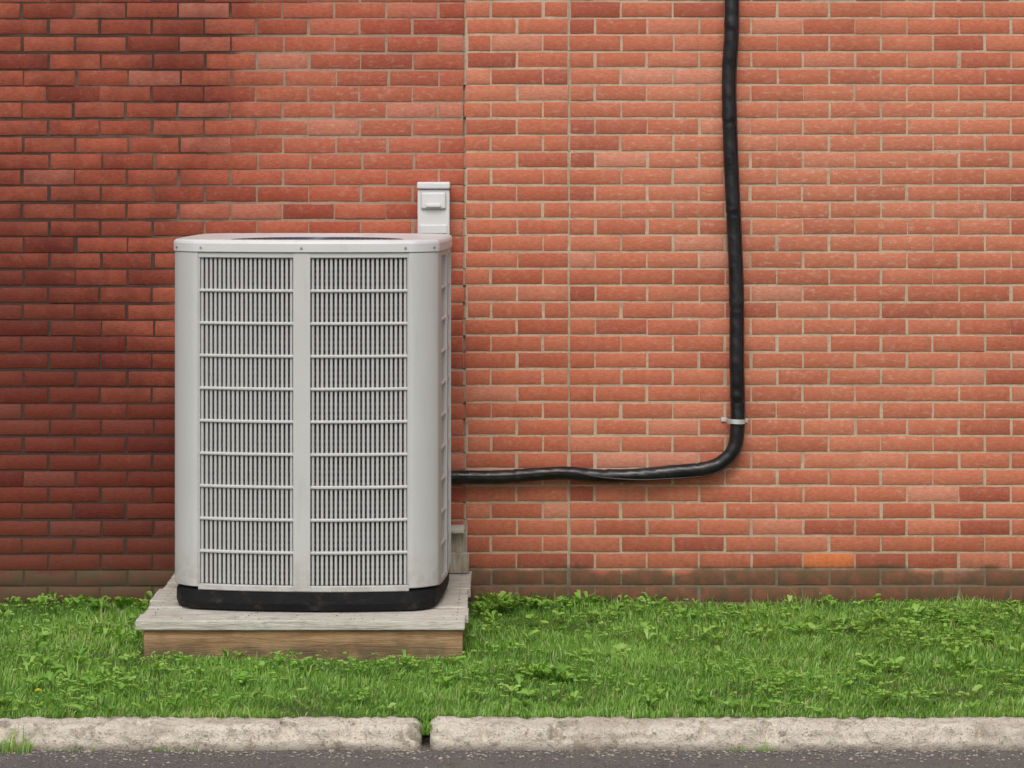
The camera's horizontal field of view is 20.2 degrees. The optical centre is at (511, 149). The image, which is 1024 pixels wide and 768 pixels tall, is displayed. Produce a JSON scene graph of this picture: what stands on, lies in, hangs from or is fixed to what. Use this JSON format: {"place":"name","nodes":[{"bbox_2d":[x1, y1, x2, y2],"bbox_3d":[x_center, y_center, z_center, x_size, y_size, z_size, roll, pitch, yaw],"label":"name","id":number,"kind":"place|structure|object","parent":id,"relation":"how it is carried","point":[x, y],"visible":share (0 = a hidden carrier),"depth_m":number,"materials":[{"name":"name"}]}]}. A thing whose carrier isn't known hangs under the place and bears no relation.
{"place":"outdoors","nodes":[
{"label":"outdoors","id":0,"kind":"place"},
{"bbox_2d":[0,719,1023,767],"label":"road","id":1,"kind":"structure","parent":0,"point":[273,760],"depth_m":8.89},
{"bbox_2d":[0,716,1023,750],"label":"kerb","id":2,"kind":"structure","parent":1,"relation":"on","point":[393,733],"depth_m":9.04,"materials":[{"name":"concrete"}]},
{"bbox_2d":[0,586,1023,753],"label":"lawn","id":3,"kind":"structure","parent":0,"point":[477,696],"depth_m":9.92,"materials":[{"name":"plant"}]},
{"bbox_2d":[0,0,462,604],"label":"mortar bed","id":4,"kind":"object","parent":3,"relation":"on","point":[152,220],"visible":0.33,"depth_m":11.50,"materials":[{"name":"beige concrete"}]},
{"bbox_2d":[135,571,471,659],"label":"wooden platform","id":5,"kind":"structure","parent":3,"relation":"on","point":[165,621],"depth_m":10.28,"materials":[{"name":"brown wood"}]},
{"bbox_2d":[174,233,451,610],"bbox_3d":[-0.739,1.002,10.863,1.008,1.352,0.884,0,0,3],"label":"air conditioner unit","id":6,"kind":"object","parent":5,"relation":"on","point":[312,421],"visible":1,"depth_m":10.47,"materials":[{"name":"paint"}]},
{"bbox_2d":[449,525,468,573],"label":"wood offcuts","id":7,"kind":"object","parent":5,"relation":"on","point":[459,564],"visible":0.52,"depth_m":11.38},
{"bbox_2d":[0,0,1023,605],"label":"brick courses","id":8,"kind":"object","parent":3,"relation":"on","point":[206,170],"visible":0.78,"depth_m":11.50,"materials":[{"name":"red brick"}]},
{"bbox_2d":[417,182,450,234],"bbox_3d":[-0.312,0.635,11.349,0.132,1.016,0.299,0,0,0],"label":"electrical disconnect box","id":9,"kind":"object","parent":8,"relation":"attached to","point":[433,207],"visible":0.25,"depth_m":11.42,"materials":[{"name":"grey plastic"}]},
{"bbox_2d":[463,35,465,51],"bbox_3d":[-0.190,-0.427,11.517,0.012,0.066,0.023,0,0,0],"label":"joint pointing","id":10,"kind":"object","parent":8,"relation":"attached to","point":[464,43],"visible":1,"depth_m":11.51,"materials":[{"name":"beige concrete"}]},
{"bbox_2d":[463,419,465,434],"bbox_3d":[-0.190,1.110,11.524,0.012,0.063,0.011,0,0,0],"label":"joint pointing","id":11,"kind":"object","parent":8,"relation":"attached to","point":[464,426],"visible":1,"depth_m":11.52,"materials":[{"name":"beige concrete"}]},
{"bbox_2d":[463,369,465,384],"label":"joint pointing","id":12,"kind":"object","parent":8,"relation":"attached to","point":[464,376],"visible":1,"depth_m":11.51,"materials":[{"name":"beige concrete"}]},
{"bbox_2d":[463,252,465,267],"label":"joint pointing","id":13,"kind":"object","parent":8,"relation":"attached to","point":[464,259],"visible":1,"depth_m":11.50,"materials":[{"name":"beige concrete"}]},
{"bbox_2d":[463,219,465,234],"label":"joint pointing","id":14,"kind":"object","parent":8,"relation":"attached to","point":[464,226],"visible":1,"depth_m":11.51,"materials":[{"name":"beige concrete"}]},
{"bbox_2d":[463,119,465,134],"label":"joint pointing","id":15,"kind":"object","parent":8,"relation":"attached to","point":[464,126],"visible":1,"depth_m":11.52,"materials":[{"name":"beige concrete"}]},
{"bbox_2d":[463,52,465,67],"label":"joint pointing","id":16,"kind":"object","parent":8,"relation":"attached to","point":[464,59],"visible":1,"depth_m":11.51,"materials":[{"name":"beige concrete"}]},
{"bbox_2d":[463,335,465,351],"bbox_3d":[-0.190,0.775,11.525,0.012,0.066,0.009,0,0,0],"label":"joint pointing","id":17,"kind":"object","parent":8,"relation":"attached to","point":[464,343],"visible":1,"depth_m":11.52,"materials":[{"name":"beige concrete"}]},
{"bbox_2d":[463,302,465,317],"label":"joint pointing","id":18,"kind":"object","parent":8,"relation":"attached to","point":[464,304],"visible":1,"depth_m":11.51,"materials":[{"name":"beige concrete"}]},
{"bbox_2d":[463,452,465,468],"bbox_3d":[-0.190,1.244,11.518,0.012,0.063,0.022,0,0,0],"label":"joint pointing","id":19,"kind":"object","parent":8,"relation":"attached to","point":[464,453],"visible":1,"depth_m":11.51,"materials":[{"name":"beige concrete"}]},
{"bbox_2d":[463,319,465,334],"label":"joint pointing","id":20,"kind":"object","parent":8,"relation":"attached to","point":[464,327],"visible":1,"depth_m":11.51,"materials":[{"name":"beige concrete"}]},
{"bbox_2d":[463,235,465,251],"bbox_3d":[-0.190,0.375,11.518,0.012,0.065,0.022,0,0,0],"label":"joint pointing","id":21,"kind":"object","parent":8,"relation":"attached to","point":[464,236],"visible":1,"depth_m":11.51,"materials":[{"name":"beige concrete"}]},
{"bbox_2d":[463,502,465,518],"bbox_3d":[-0.190,1.444,11.517,0.012,0.064,0.024,0,0,0],"label":"joint pointing","id":22,"kind":"object","parent":8,"relation":"attached to","point":[464,503],"visible":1,"depth_m":11.51,"materials":[{"name":"grey concrete"}]},
{"bbox_2d":[463,435,465,451],"bbox_3d":[-0.190,1.177,11.518,0.012,0.065,0.022,0,0,0],"label":"joint pointing","id":23,"kind":"object","parent":8,"relation":"attached to","point":[464,436],"visible":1,"depth_m":11.51,"materials":[{"name":"beige concrete"}]},
{"bbox_2d":[463,68,465,84],"bbox_3d":[-0.190,-0.294,11.517,0.012,0.066,0.024,0,0,0],"label":"joint pointing","id":24,"kind":"object","parent":8,"relation":"attached to","point":[464,69],"visible":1,"depth_m":11.51,"materials":[{"name":"beige concrete"}]},
{"bbox_2d":[463,202,465,217],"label":"joint pointing","id":25,"kind":"object","parent":8,"relation":"attached to","point":[464,203],"visible":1,"depth_m":11.51,"materials":[{"name":"beige concrete"}]},
{"bbox_2d":[463,186,465,201],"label":"joint pointing","id":26,"kind":"object","parent":8,"relation":"attached to","point":[464,193],"visible":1,"depth_m":11.50,"materials":[{"name":"beige concrete"}]},
{"bbox_2d":[463,2,465,17],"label":"joint pointing","id":27,"kind":"object","parent":8,"relation":"attached to","point":[464,3],"visible":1,"depth_m":11.51,"materials":[{"name":"beige concrete"}]},
{"bbox_2d":[463,269,465,284],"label":"joint pointing","id":28,"kind":"object","parent":8,"relation":"attached to","point":[464,277],"visible":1,"depth_m":11.51,"materials":[{"name":"beige concrete"}]},
{"bbox_2d":[463,169,465,184],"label":"joint pointing","id":29,"kind":"object","parent":8,"relation":"attached to","point":[464,176],"visible":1,"depth_m":11.51,"materials":[{"name":"beige concrete"}]},
{"bbox_2d":[463,86,465,101],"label":"joint pointing","id":30,"kind":"object","parent":8,"relation":"attached to","point":[464,94],"visible":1,"depth_m":11.52,"materials":[{"name":"brown concrete"}]},
{"bbox_2d":[451,0,747,483],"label":"refrigerant line","id":31,"kind":"object","parent":8,"relation":"attached to","point":[729,455],"visible":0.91,"depth_m":11.43,"materials":[{"name":"black rubber"}]},
{"bbox_2d":[0,590,1023,711],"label":"weed plants","id":32,"kind":"object","parent":3,"relation":"on","point":[553,674],"visible":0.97,"depth_m":10.18,"materials":[{"name":"green plant"}]},
{"bbox_2d":[0,595,1023,708],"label":"clover","id":33,"kind":"object","parent":3,"relation":"on","point":[600,634],"visible":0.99,"depth_m":10.03,"materials":[{"name":"green plant"}]},
{"bbox_2d":[466,0,568,603],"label":"mortar bed","id":34,"kind":"object","parent":3,"relation":"on","point":[490,284],"visible":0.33,"depth_m":11.50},
{"bbox_2d":[569,0,1023,605],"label":"mortar bed","id":35,"kind":"object","parent":3,"relation":"on","point":[777,336],"visible":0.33,"depth_m":11.50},
{"bbox_2d":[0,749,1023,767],"bbox_3d":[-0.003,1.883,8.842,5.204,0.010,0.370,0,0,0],"label":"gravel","id":36,"kind":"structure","parent":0,"point":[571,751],"depth_m":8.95,"materials":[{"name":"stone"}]}
]}

